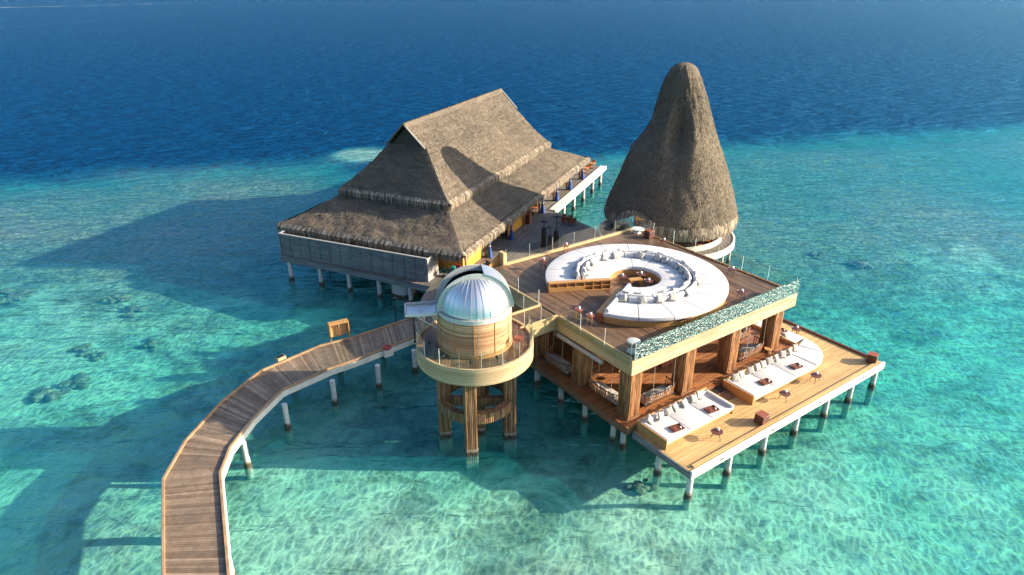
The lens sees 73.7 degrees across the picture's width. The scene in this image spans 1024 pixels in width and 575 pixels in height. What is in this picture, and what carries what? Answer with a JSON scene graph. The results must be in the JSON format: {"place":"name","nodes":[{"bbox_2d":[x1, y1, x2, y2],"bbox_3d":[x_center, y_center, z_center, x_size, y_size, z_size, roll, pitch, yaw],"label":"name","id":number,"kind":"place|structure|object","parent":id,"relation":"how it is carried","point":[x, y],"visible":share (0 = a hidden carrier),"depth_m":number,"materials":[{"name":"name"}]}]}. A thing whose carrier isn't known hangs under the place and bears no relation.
{"place":"outdoors","nodes":[
{"label":"outdoors","id":0,"kind":"place"},
{"bbox_2d":[0,128,1023,574],"bbox_3d":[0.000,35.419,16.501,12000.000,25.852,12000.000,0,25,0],"label":"seabed","id":1,"kind":"structure","parent":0,"point":[336,534],"depth_m":44.20,"materials":[{"name":"teal sand"}]},
{"bbox_2d":[0,288,35,304],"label":"coral head","id":2,"kind":"object","parent":1,"relation":"on","point":[4,299],"visible":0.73,"depth_m":61.47},
{"bbox_2d":[30,381,72,402],"bbox_3d":[-32.358,7.393,47.932,2.611,0.585,2.429,-14,28,-27],"label":"coral head","id":3,"kind":"object","parent":1,"relation":"on","point":[41,392],"visible":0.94,"depth_m":47.70},
{"bbox_2d":[68,372,90,388],"bbox_3d":[-31.241,6.811,49.349,2.436,0.413,1.583,20,32,37],"label":"coral head","id":4,"kind":"object","parent":1,"relation":"on","point":[83,378],"visible":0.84,"depth_m":49.26},
{"bbox_2d":[72,343,91,351],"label":"coral head","id":5,"kind":"object","parent":1,"relation":"on","point":[85,346],"visible":0.94,"depth_m":53.32},
{"bbox_2d":[78,349,107,360],"bbox_3d":[-32.309,5.215,52.628,2.330,0.368,1.258,6,26,12],"label":"coral head","id":6,"kind":"object","parent":1,"relation":"on","point":[89,353],"visible":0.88,"depth_m":52.54},
{"bbox_2d":[99,294,132,303],"bbox_3d":[-35.250,1.055,60.901,2.581,0.462,1.625,5,25,10],"label":"coral head","id":7,"kind":"object","parent":1,"relation":"on","point":[112,300],"visible":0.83,"depth_m":60.76},
{"bbox_2d":[121,303,146,317],"bbox_3d":[-32.904,2.003,59.143,2.002,0.519,2.401,9,27,19],"label":"coral head","id":8,"kind":"object","parent":1,"relation":"on","point":[132,312],"visible":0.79,"depth_m":59.04},
{"bbox_2d":[141,337,160,351],"bbox_3d":[-28.649,4.500,54.300,1.580,0.456,2.166,0,25,0],"label":"coral head","id":9,"kind":"object","parent":1,"relation":"on","point":[151,342],"visible":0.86,"depth_m":54.08},
{"bbox_2d":[161,317,427,574],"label":"boardwalk","id":10,"kind":"structure","parent":1,"relation":"on","point":[195,539],"depth_m":38.51,"materials":[{"name":"brown wood"}]},
{"bbox_2d":[275,354,285,361],"bbox_3d":[-15.501,4.869,46.010,0.711,0.468,0.600,20,31,36],"label":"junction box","id":11,"kind":"object","parent":10,"relation":"attached to","point":[281,357],"visible":0.88,"depth_m":45.94,"materials":[{"name":"beige metal"}]},
{"bbox_2d":[327,318,349,340],"bbox_3d":[-12.319,3.011,48.603,1.400,1.290,0.480,-13,28,-26],"label":"timber shower screen","id":12,"kind":"object","parent":10,"relation":"on","point":[339,328],"visible":0.99,"depth_m":48.63,"materials":[{"name":"brown wood"}]},
{"bbox_2d":[383,345,393,357],"bbox_3d":[-8.620,4.395,47.279,0.660,0.700,0.620,-20,32,-36],"label":"life ring box","id":13,"kind":"object","parent":10,"relation":"attached to","point":[387,352],"visible":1,"depth_m":47.12,"materials":[{"name":"red paint"}]},
{"bbox_2d":[392,297,396,321],"bbox_3d":[-8.650,1.658,50.526,0.320,2.120,0.320,0,25,0],"label":"lamp post","id":14,"kind":"object","parent":10,"relation":"on","point":[394,298],"visible":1,"depth_m":50.44,"materials":[{"name":"black metal"}]},
{"bbox_2d":[413,317,415,342],"bbox_3d":[-6.850,2.745,47.779,0.320,2.470,0.320,0,25,0],"label":"lamp post","id":15,"kind":"object","parent":10,"relation":"on","point":[414,331],"visible":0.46,"depth_m":47.87,"materials":[{"name":"black metal"}]},
{"bbox_2d":[391,284,417,310],"bbox_3d":[-9.500,0.610,60.519,2.400,3.780,2.400,0,25,0],"label":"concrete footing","id":16,"kind":"object","parent":1,"relation":"on","point":[400,293],"visible":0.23,"depth_m":59.54,"materials":[{"name":"grey concrete"}]},
{"bbox_2d":[280,164,606,322],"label":"restaurant deck","id":17,"kind":"structure","parent":1,"relation":"on","point":[526,236],"depth_m":64.99,"materials":[{"name":"wood"}]},
{"bbox_2d":[278,230,438,281],"bbox_3d":[-13.291,-3.406,60.803,15.330,2.160,3.930,10,27,21],"label":"privacy screen","id":18,"kind":"object","parent":17,"relation":"on","point":[375,260],"visible":0.93,"depth_m":58.88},
{"bbox_2d":[276,88,589,269],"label":"thatched restaurant","id":19,"kind":"structure","parent":17,"relation":"on","point":[461,183],"depth_m":63.09},
{"bbox_2d":[487,239,492,257],"bbox_3d":[-2.029,-3.733,61.446,0.557,2.150,0.495,0,25,0],"label":"tied curtain","id":20,"kind":"object","parent":19,"relation":"hanging from","point":[489,252],"visible":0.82,"depth_m":61.50,"materials":[{"name":"blue fabric"}]},
{"bbox_2d":[508,224,513,239],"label":"tied curtain","id":21,"kind":"object","parent":19,"relation":"hanging from","point":[511,236],"visible":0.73,"depth_m":65.74,"materials":[{"name":"blue fabric"}]},
{"bbox_2d":[540,197,544,212],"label":"tied curtain","id":22,"kind":"object","parent":19,"relation":"hanging from","point":[542,209],"visible":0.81,"depth_m":72.89,"materials":[{"name":"blue fabric"}]},
{"bbox_2d":[554,186,558,200],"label":"tied curtain","id":23,"kind":"object","parent":19,"relation":"hanging from","point":[556,196],"visible":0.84,"depth_m":76.64,"materials":[{"name":"blue fabric"}]},
{"bbox_2d":[567,177,571,189],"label":"tied curtain","id":24,"kind":"object","parent":19,"relation":"hanging from","point":[569,186],"visible":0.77,"depth_m":80.49,"materials":[{"name":"blue fabric"}]},
{"bbox_2d":[580,166,584,179],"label":"tied curtain","id":25,"kind":"object","parent":19,"relation":"hanging from","point":[582,177],"visible":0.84,"depth_m":84.59,"materials":[{"name":"blue fabric"}]},
{"bbox_2d":[436,265,455,276],"bbox_3d":[-5.566,-1.365,57.734,1.750,1.023,0.560,3,25,7],"label":"bicycle","id":26,"kind":"object","parent":17,"relation":"on","point":[453,267],"visible":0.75,"depth_m":57.62,"materials":[{"name":"black metal"}]},
{"bbox_2d":[525,213,531,223],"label":"wooden cabinet","id":27,"kind":"object","parent":17,"relation":"on","point":[528,218],"visible":0.88,"depth_m":69.81,"materials":[{"name":"red wood"}]},
{"bbox_2d":[540,220,548,247],"bbox_3d":[2.970,-4.997,63.533,0.840,2.700,0.840,0,25,0],"label":"patio heater","id":28,"kind":"object","parent":17,"relation":"on","point":[543,235],"visible":1,"depth_m":63.40,"materials":[{"name":"black metal"}]},
{"bbox_2d":[546,226,554,250],"bbox_3d":[3.550,-4.543,62.972,0.840,2.350,0.840,0,25,0],"label":"patio heater","id":29,"kind":"object","parent":17,"relation":"on","point":[550,245],"visible":0.87,"depth_m":62.82,"materials":[{"name":"black metal"}]},
{"bbox_2d":[552,215,560,247],"bbox_3d":[4.150,-5.263,63.630,0.840,3.100,0.840,0,25,0],"label":"patio heater","id":30,"kind":"object","parent":17,"relation":"on","point":[556,238],"visible":1,"depth_m":63.62,"materials":[{"name":"black metal"}]},
{"bbox_2d":[561,214,567,222],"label":"round armchair","id":31,"kind":"object","parent":17,"relation":"on","point":[564,217],"visible":0.94,"depth_m":69.65,"materials":[{"name":"brown wood"}]},
{"bbox_2d":[568,215,576,224],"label":"round armchair","id":32,"kind":"object","parent":17,"relation":"on","point":[571,219],"visible":1,"depth_m":69.31,"materials":[{"name":"brown wood"}]},
{"bbox_2d":[404,264,533,471],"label":"observatory tower","id":33,"kind":"structure","parent":1,"relation":"on","point":[471,309],"depth_m":38.14,"materials":[{"name":"brown wood"}]},
{"bbox_2d":[416,317,532,368],"bbox_3d":[-2.156,2.541,39.561,6.727,1.020,6.689,0,25,0],"label":"glass balustrade","id":34,"kind":"object","parent":33,"relation":"on","point":[480,354],"visible":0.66,"depth_m":37.73,"materials":[{"name":"clear glass"}]},
{"bbox_2d":[514,335,523,349],"bbox_3d":[0.396,3.143,38.796,0.520,0.734,0.520,0,25,0],"label":"stool","id":35,"kind":"object","parent":33,"relation":"on","point":[518,337],"visible":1,"depth_m":38.67,"materials":[{"name":"brown wood"}]},
{"bbox_2d":[512,304,557,337],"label":"foot bridge","id":36,"kind":"structure","parent":33,"relation":"on","point":[543,320],"depth_m":42.42,"materials":[{"name":"beige wood"}]},
{"bbox_2d":[575,453,595,465],"bbox_3d":[4.576,10.461,41.395,1.316,0.354,1.050,-14,28,-27],"label":"coral head","id":37,"kind":"object","parent":1,"relation":"on","point":[589,458],"visible":0.99,"depth_m":41.38},
{"bbox_2d":[610,223,614,233],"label":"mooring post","id":38,"kind":"object","parent":1,"relation":"on","point":[612,229],"visible":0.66,"depth_m":65.54,"materials":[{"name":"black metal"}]},
{"bbox_2d":[625,478,658,495],"bbox_3d":[7.386,11.337,38.786,1.712,0.392,1.185,-10,27,-21],"label":"coral head","id":39,"kind":"object","parent":1,"relation":"on","point":[643,490],"visible":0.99,"depth_m":38.61},
{"bbox_2d":[494,228,796,462],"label":"lounge pavilion","id":40,"kind":"structure","parent":1,"relation":"on","point":[707,359],"depth_m":43.83,"materials":[{"name":"orange wood"}]},
{"bbox_2d":[483,251,506,267],"bbox_3d":[-2.721,-0.028,50.140,4.380,4.997,1.900,-17,30,-32],"label":"rooftop stair enclosure","id":41,"kind":"object","parent":40,"relation":"on","point":[500,259],"visible":0.09,"depth_m":49.82,"materials":[{"name":"beige paint"}]},
{"bbox_2d":[540,258,546,268],"bbox_3d":[2.233,-1.671,49.127,0.520,0.734,0.520,-4,25,-9],"label":"stool","id":42,"kind":"object","parent":40,"relation":"on","point":[541,260],"visible":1,"depth_m":48.99,"materials":[{"name":"brown wood"}]},
{"bbox_2d":[543,330,571,375],"bbox_3d":[3.072,3.509,43.877,1.230,3.580,2.800,-17,30,-32],"label":"hanging sofa","id":43,"kind":"object","parent":40,"relation":"hanging from","point":[559,363],"visible":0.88,"depth_m":44.32,"materials":[{"name":"white metal"}]},
{"bbox_2d":[574,307,582,320],"bbox_3d":[4.086,1.658,41.983,0.520,0.734,0.520,-4,25,-9],"label":"stool","id":44,"kind":"object","parent":40,"relation":"on","point":[576,309],"visible":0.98,"depth_m":41.82,"materials":[{"name":"brown wood"}]},
{"bbox_2d":[556,333,603,364],"bbox_3d":[4.074,3.678,41.359,0.290,0.290,4.100,-17,30,-32],"label":"rolled blind","id":45,"kind":"object","parent":40,"relation":"hanging from","point":[581,349],"visible":1,"depth_m":41.16,"materials":[{"name":"grey fabric"}]},
{"bbox_2d":[586,313,593,326],"bbox_3d":[4.705,1.990,41.270,0.520,0.734,0.520,-2,25,-5],"label":"stool","id":46,"kind":"object","parent":40,"relation":"on","point":[589,316],"visible":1,"depth_m":41.13,"materials":[{"name":"brown wood"}]},
{"bbox_2d":[588,353,617,406],"bbox_3d":[5.724,4.941,40.804,1.230,3.580,2.800,-17,30,-32],"label":"hanging sofa","id":47,"kind":"object","parent":40,"relation":"hanging from","point":[604,391],"visible":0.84,"depth_m":41.26,"materials":[{"name":"brown wicker"}]},
{"bbox_2d":[617,274,626,283],"bbox_3d":[7.573,-0.581,47.051,0.680,0.517,0.680,9,26,18],"label":"side table","id":48,"kind":"object","parent":40,"relation":"on","point":[620,276],"visible":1,"depth_m":46.89,"materials":[{"name":"red wood"}]},
{"bbox_2d":[626,337,640,354],"bbox_3d":[6.835,3.298,38.473,0.780,0.720,0.780,0,25,0],"label":"glass drum lamp","id":49,"kind":"object","parent":40,"relation":"on","point":[633,340],"visible":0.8,"depth_m":38.36,"materials":[{"name":"white glass"}]},
{"bbox_2d":[628,277,642,285],"bbox_3d":[8.456,-0.417,46.804,0.900,0.420,0.440,-7,26,-14],"label":"pit bench","id":50,"kind":"object","parent":40,"relation":"on","point":[639,279],"visible":0.93,"depth_m":46.73,"materials":[{"name":"brown wood"}]},
{"bbox_2d":[545,244,728,326],"bbox_3d":[8.562,-0.655,46.574,11.791,1.045,12.240,-17,30,-32],"label":"circular sofa","id":51,"kind":"object","parent":40,"relation":"on","point":[708,295],"visible":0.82,"depth_m":45.73,"materials":[{"name":"white fabric"}]},
{"bbox_2d":[602,253,607,260],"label":"throw pillow","id":52,"kind":"object","parent":51,"relation":"on","point":[604,256],"visible":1,"depth_m":48.80,"materials":[{"name":"grey fabric"}]},
{"bbox_2d":[612,251,619,258],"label":"throw pillow","id":53,"kind":"object","parent":51,"relation":"on","point":[615,255],"visible":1,"depth_m":49.13,"materials":[{"name":"grey fabric"}]},
{"bbox_2d":[619,294,626,301],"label":"throw pillow","id":54,"kind":"object","parent":51,"relation":"on","point":[622,297],"visible":1,"depth_m":42.73,"materials":[{"name":"grey fabric"}]},
{"bbox_2d":[636,251,644,258],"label":"throw pillow","id":55,"kind":"object","parent":51,"relation":"on","point":[640,255],"visible":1,"depth_m":49.14,"materials":[{"name":"grey fabric"}]},
{"bbox_2d":[637,295,646,303],"bbox_3d":[8.121,0.764,42.569,0.500,0.500,0.177,-18,-16,-1],"label":"throw pillow","id":56,"kind":"object","parent":51,"relation":"on","point":[642,299],"visible":1,"depth_m":42.50,"materials":[{"name":"grey fabric"}]},
{"bbox_2d":[654,255,660,260],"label":"throw pillow","id":57,"kind":"object","parent":51,"relation":"on","point":[657,257],"visible":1,"depth_m":48.64,"materials":[{"name":"grey fabric"}]},
{"bbox_2d":[656,295,663,302],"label":"throw pillow","id":58,"kind":"object","parent":51,"relation":"on","point":[659,299],"visible":1,"depth_m":42.56,"materials":[{"name":"grey fabric"}]},
{"bbox_2d":[661,257,667,262],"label":"throw pillow","id":59,"kind":"object","parent":51,"relation":"on","point":[664,259],"visible":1,"depth_m":48.29,"materials":[{"name":"grey fabric"}]},
{"bbox_2d":[669,293,675,300],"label":"throw pillow","id":60,"kind":"object","parent":51,"relation":"on","point":[672,297],"visible":1,"depth_m":42.82,"materials":[{"name":"grey fabric"}]},
{"bbox_2d":[673,261,679,269],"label":"throw pillow","id":61,"kind":"object","parent":51,"relation":"on","point":[676,265],"visible":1,"depth_m":47.40,"materials":[{"name":"grey fabric"}]},
{"bbox_2d":[678,265,685,273],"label":"throw pillow","id":62,"kind":"object","parent":51,"relation":"on","point":[681,269],"visible":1,"depth_m":46.74,"materials":[{"name":"grey fabric"}]},
{"bbox_2d":[685,287,690,295],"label":"throw pillow","id":63,"kind":"object","parent":51,"relation":"on","point":[687,291],"visible":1,"depth_m":43.48,"materials":[{"name":"grey fabric"}]},
{"bbox_2d":[631,226,644,233],"bbox_3d":[10.312,-4.658,55.954,1.080,0.380,1.080,0,25,0],"label":"round white table","id":64,"kind":"object","parent":40,"relation":"on","point":[637,229],"visible":0.99,"depth_m":55.85,"materials":[{"name":"plastic"}]},
{"bbox_2d":[636,272,645,278],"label":"side table","id":65,"kind":"object","parent":40,"relation":"on","point":[639,274],"visible":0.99,"depth_m":47.16,"materials":[{"name":"red wood"}]},
{"bbox_2d":[643,278,652,285],"bbox_3d":[9.233,-0.250,46.341,0.680,0.517,0.680,3,25,7],"label":"side table","id":66,"kind":"object","parent":40,"relation":"on","point":[647,281],"visible":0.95,"depth_m":46.23,"materials":[{"name":"red wood"}]},
{"bbox_2d":[644,228,654,238],"bbox_3d":[11.064,-4.328,54.938,0.620,0.600,0.620,-17,30,-32],"label":"wooden cube seat","id":67,"kind":"object","parent":40,"relation":"on","point":[649,233],"visible":1,"depth_m":54.75,"materials":[{"name":"red wood"}]},
{"bbox_2d":[640,358,675,406],"bbox_3d":[8.707,5.048,40.572,2.800,3.580,1.230,-17,30,-32],"label":"hanging sofa","id":68,"kind":"object","parent":40,"relation":"hanging from","point":[655,395],"visible":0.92,"depth_m":40.91,"materials":[{"name":"brown wicker"}]},
{"bbox_2d":[634,278,800,360],"bbox_3d":[12.954,1.730,41.478,15.160,1.070,0.024,-17,30,-32],"label":"glass balustrade","id":69,"kind":"object","parent":40,"relation":"attached to","point":[677,335],"visible":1,"depth_m":40.91,"materials":[{"name":"glass"}]},
{"bbox_2d":[727,267,737,273],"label":"side table","id":70,"kind":"object","parent":40,"relation":"on","point":[731,269],"visible":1,"depth_m":48.03,"materials":[{"name":"red wood"}]},
{"bbox_2d":[736,290,746,299],"bbox_3d":[15.028,0.499,44.733,0.680,0.517,0.680,-16,29,-30],"label":"side table","id":71,"kind":"object","parent":40,"relation":"on","point":[740,292],"visible":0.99,"depth_m":44.54,"materials":[{"name":"red wood"}]},
{"bbox_2d":[740,326,750,339],"bbox_3d":[15.728,1.502,48.183,1.230,3.580,2.800,-17,30,-32],"label":"hanging sofa","id":72,"kind":"object","parent":40,"relation":"hanging from","point":[744,332],"visible":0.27,"depth_m":47.88,"materials":[{"name":"beige fabric"}]},
{"bbox_2d":[737,319,766,361],"bbox_3d":[15.814,2.893,45.199,2.800,3.580,1.230,-17,30,-32],"label":"hanging sofa","id":73,"kind":"object","parent":40,"relation":"hanging from","point":[748,351],"visible":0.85,"depth_m":45.53,"materials":[{"name":"brown wicker"}]},
{"bbox_2d":[598,62,737,264],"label":"thatched cone tower","id":74,"kind":"structure","parent":1,"relation":"on","point":[672,176],"depth_m":61.27,"materials":[{"name":"plant"}]},
{"bbox_2d":[693,240,702,245],"bbox_3d":[17.295,-4.136,63.856,0.999,0.855,0.940,-4,25,-9],"label":"round armchair","id":75,"kind":"object","parent":74,"relation":"on","point":[699,243],"visible":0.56,"depth_m":63.81,"materials":[{"name":"brown wood"}]},
{"bbox_2d":[632,318,884,509],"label":"sun terrace","id":76,"kind":"structure","parent":1,"relation":"on","point":[841,368],"depth_m":41.06,"materials":[{"name":"brown wood"}]},
{"bbox_2d":[636,387,733,449],"bbox_3d":[10.236,7.579,39.945,5.900,0.657,2.290,-17,30,-32],"label":"daybed","id":77,"kind":"object","parent":76,"relation":"on","point":[691,417],"visible":0.84,"depth_m":39.56,"materials":[{"name":"white fabric"}]},
{"bbox_2d":[647,414,652,424],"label":"throw pillow","id":78,"kind":"object","parent":77,"relation":"on","point":[650,419],"visible":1,"depth_m":39.00,"materials":[{"name":"white fabric"}]},
{"bbox_2d":[657,411,663,420],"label":"throw pillow","id":79,"kind":"object","parent":77,"relation":"on","point":[660,415],"visible":1,"depth_m":39.28,"materials":[{"name":"grey fabric"}]},
{"bbox_2d":[664,405,673,415],"bbox_3d":[9.161,7.203,39.825,0.510,0.510,0.181,-25,4,-14],"label":"throw pillow","id":80,"kind":"object","parent":77,"relation":"on","point":[669,410],"visible":1,"depth_m":39.75,"materials":[{"name":"white fabric"}]},
{"bbox_2d":[672,401,678,411],"bbox_3d":[9.632,7.034,40.209,0.181,0.510,0.510,-24,4,40],"label":"throw pillow","id":81,"kind":"object","parent":77,"relation":"on","point":[675,406],"visible":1,"depth_m":40.07,"materials":[{"name":"white fabric"}]},
{"bbox_2d":[668,423,684,432],"bbox_3d":[9.328,7.926,38.659,0.760,0.140,0.520,-12,28,-25],"label":"serving tray","id":82,"kind":"object","parent":77,"relation":"on","point":[677,427],"visible":1,"depth_m":38.64,"materials":[{"name":"red wood"}]},
{"bbox_2d":[680,398,688,407],"bbox_3d":[10.268,6.860,40.598,0.510,0.510,0.181,-27,-1,-37],"label":"throw pillow","id":83,"kind":"object","parent":77,"relation":"on","point":[684,403],"visible":1,"depth_m":40.50,"materials":[{"name":"white fabric"}]},
{"bbox_2d":[690,394,697,402],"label":"throw pillow","id":84,"kind":"object","parent":77,"relation":"on","point":[693,398],"visible":1,"depth_m":40.93,"materials":[{"name":"white fabric"}]},
{"bbox_2d":[696,391,702,398],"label":"throw pillow","id":85,"kind":"object","parent":77,"relation":"on","point":[699,394],"visible":1,"depth_m":41.26,"materials":[{"name":"grey fabric"}]},
{"bbox_2d":[704,405,719,413],"bbox_3d":[11.787,7.163,40.295,0.760,0.140,0.520,-12,28,-25],"label":"serving tray","id":86,"kind":"object","parent":77,"relation":"on","point":[711,409],"visible":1,"depth_m":40.29,"materials":[{"name":"red wood"}]},
{"bbox_2d":[710,428,722,441],"bbox_3d":[11.542,8.317,38.545,0.680,0.517,0.680,-15,29,-29],"label":"side table","id":87,"kind":"object","parent":76,"relation":"on","point":[714,431],"visible":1,"depth_m":38.42,"materials":[{"name":"red wood"}]},
{"bbox_2d":[710,386,733,400],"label":"terrace steps","id":88,"kind":"structure","parent":76,"relation":"on","point":[720,391],"depth_m":42.43,"materials":[{"name":"brown wood"}]},
{"bbox_2d":[754,410,769,425],"bbox_3d":[14.592,7.627,39.867,0.620,0.600,0.620,-17,30,-32],"label":"wooden cube seat","id":89,"kind":"object","parent":76,"relation":"on","point":[761,417],"visible":1,"depth_m":39.68,"materials":[{"name":"red wood"}]},
{"bbox_2d":[722,320,822,404],"bbox_3d":[16.356,4.509,46.558,9.320,0.637,7.200,-17,30,-32],"label":"long daybed","id":90,"kind":"object","parent":76,"relation":"on","point":[750,389],"visible":0.77,"depth_m":44.19,"materials":[{"name":"white fabric"}]},
{"bbox_2d":[731,373,740,381],"bbox_3d":[14.147,5.676,43.144,0.510,0.510,0.181,-10,-12,-9],"label":"throw pillow","id":91,"kind":"object","parent":90,"relation":"on","point":[735,377],"visible":1,"depth_m":43.08,"materials":[{"name":"grey fabric"}]},
{"bbox_2d":[737,370,745,378],"bbox_3d":[14.610,5.528,43.468,0.510,0.510,0.181,-8,-14,-28],"label":"throw pillow","id":92,"kind":"object","parent":90,"relation":"on","point":[741,374],"visible":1,"depth_m":43.38,"materials":[{"name":"grey fabric"}]},
{"bbox_2d":[746,366,754,374],"bbox_3d":[15.331,5.316,43.877,0.510,0.510,0.181,-12,-1,-8],"label":"throw pillow","id":93,"kind":"object","parent":90,"relation":"on","point":[750,369],"visible":1,"depth_m":43.81,"materials":[{"name":"grey fabric"}]},
{"bbox_2d":[754,363,760,370],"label":"throw pillow","id":94,"kind":"object","parent":90,"relation":"on","point":[757,367],"visible":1,"depth_m":44.17,"materials":[{"name":"grey fabric"}]},
{"bbox_2d":[760,360,766,367],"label":"throw pillow","id":95,"kind":"object","parent":90,"relation":"on","point":[763,364],"visible":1,"depth_m":44.49,"materials":[{"name":"grey fabric"}]},
{"bbox_2d":[758,378,772,385],"bbox_3d":[15.946,5.917,42.971,0.760,0.140,0.520,-12,28,-25],"label":"serving tray","id":96,"kind":"object","parent":90,"relation":"on","point":[765,381],"visible":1,"depth_m":42.95,"materials":[{"name":"red wood"}]},
{"bbox_2d":[765,356,773,364],"bbox_3d":[16.980,4.814,44.990,0.510,0.510,0.181,-15,-10,-10],"label":"throw pillow","id":97,"kind":"object","parent":90,"relation":"on","point":[769,360],"visible":1,"depth_m":44.92,"materials":[{"name":"grey fabric"}]},
{"bbox_2d":[779,350,785,357],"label":"throw pillow","id":98,"kind":"object","parent":90,"relation":"on","point":[782,354],"visible":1,"depth_m":45.62,"materials":[{"name":"grey fabric"}]},
{"bbox_2d":[792,344,797,351],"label":"throw pillow","id":99,"kind":"object","parent":90,"relation":"on","point":[794,347],"visible":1,"depth_m":46.38,"materials":[{"name":"grey fabric"}]},
{"bbox_2d":[789,362,802,369],"bbox_3d":[18.596,5.122,44.676,0.760,0.140,0.520,-12,28,-25],"label":"serving tray","id":100,"kind":"object","parent":90,"relation":"on","point":[795,366],"visible":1,"depth_m":44.66,"materials":[{"name":"red wood"}]},
{"bbox_2d":[778,390,790,397],"bbox_3d":[16.744,6.706,42.002,0.680,0.517,0.680,-3,25,-7],"label":"side table","id":101,"kind":"object","parent":76,"relation":"on","point":[783,393],"visible":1,"depth_m":41.87,"materials":[{"name":"red wood"}]},
{"bbox_2d":[791,326,800,333],"bbox_3d":[20.595,3.196,49.536,0.680,0.517,0.680,-10,27,-21],"label":"side table","id":102,"kind":"object","parent":76,"relation":"on","point":[794,328],"visible":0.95,"depth_m":49.45,"materials":[{"name":"red wood"}]},
{"bbox_2d":[810,372,821,383],"bbox_3d":[19.500,5.829,43.886,0.680,0.517,0.680,-3,25,-7],"label":"side table","id":103,"kind":"object","parent":76,"relation":"on","point":[814,375],"visible":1,"depth_m":43.72,"materials":[{"name":"red wood"}]},
{"bbox_2d":[866,351,878,363],"bbox_3d":[24.326,4.736,46.073,0.620,0.600,0.620,18,30,33],"label":"wooden cube seat","id":104,"kind":"object","parent":76,"relation":"on","point":[872,356],"visible":1,"depth_m":45.87,"materials":[{"name":"red wood"}]},
{"bbox_2d":[809,251,827,258],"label":"coral head","id":105,"kind":"object","parent":1,"relation":"on","point":[814,253],"visible":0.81,"depth_m":70.05},
{"bbox_2d":[846,260,872,268],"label":"coral head","id":106,"kind":"object","parent":1,"relation":"on","point":[867,265],"visible":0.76,"depth_m":67.46},
{"bbox_2d":[0,0,1023,574],"bbox_3d":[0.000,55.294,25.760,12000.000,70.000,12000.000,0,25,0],"label":"water","id":107,"kind":"structure","parent":0,"point":[102,90],"depth_m":160.44,"materials":[{"name":"blue liquid"}]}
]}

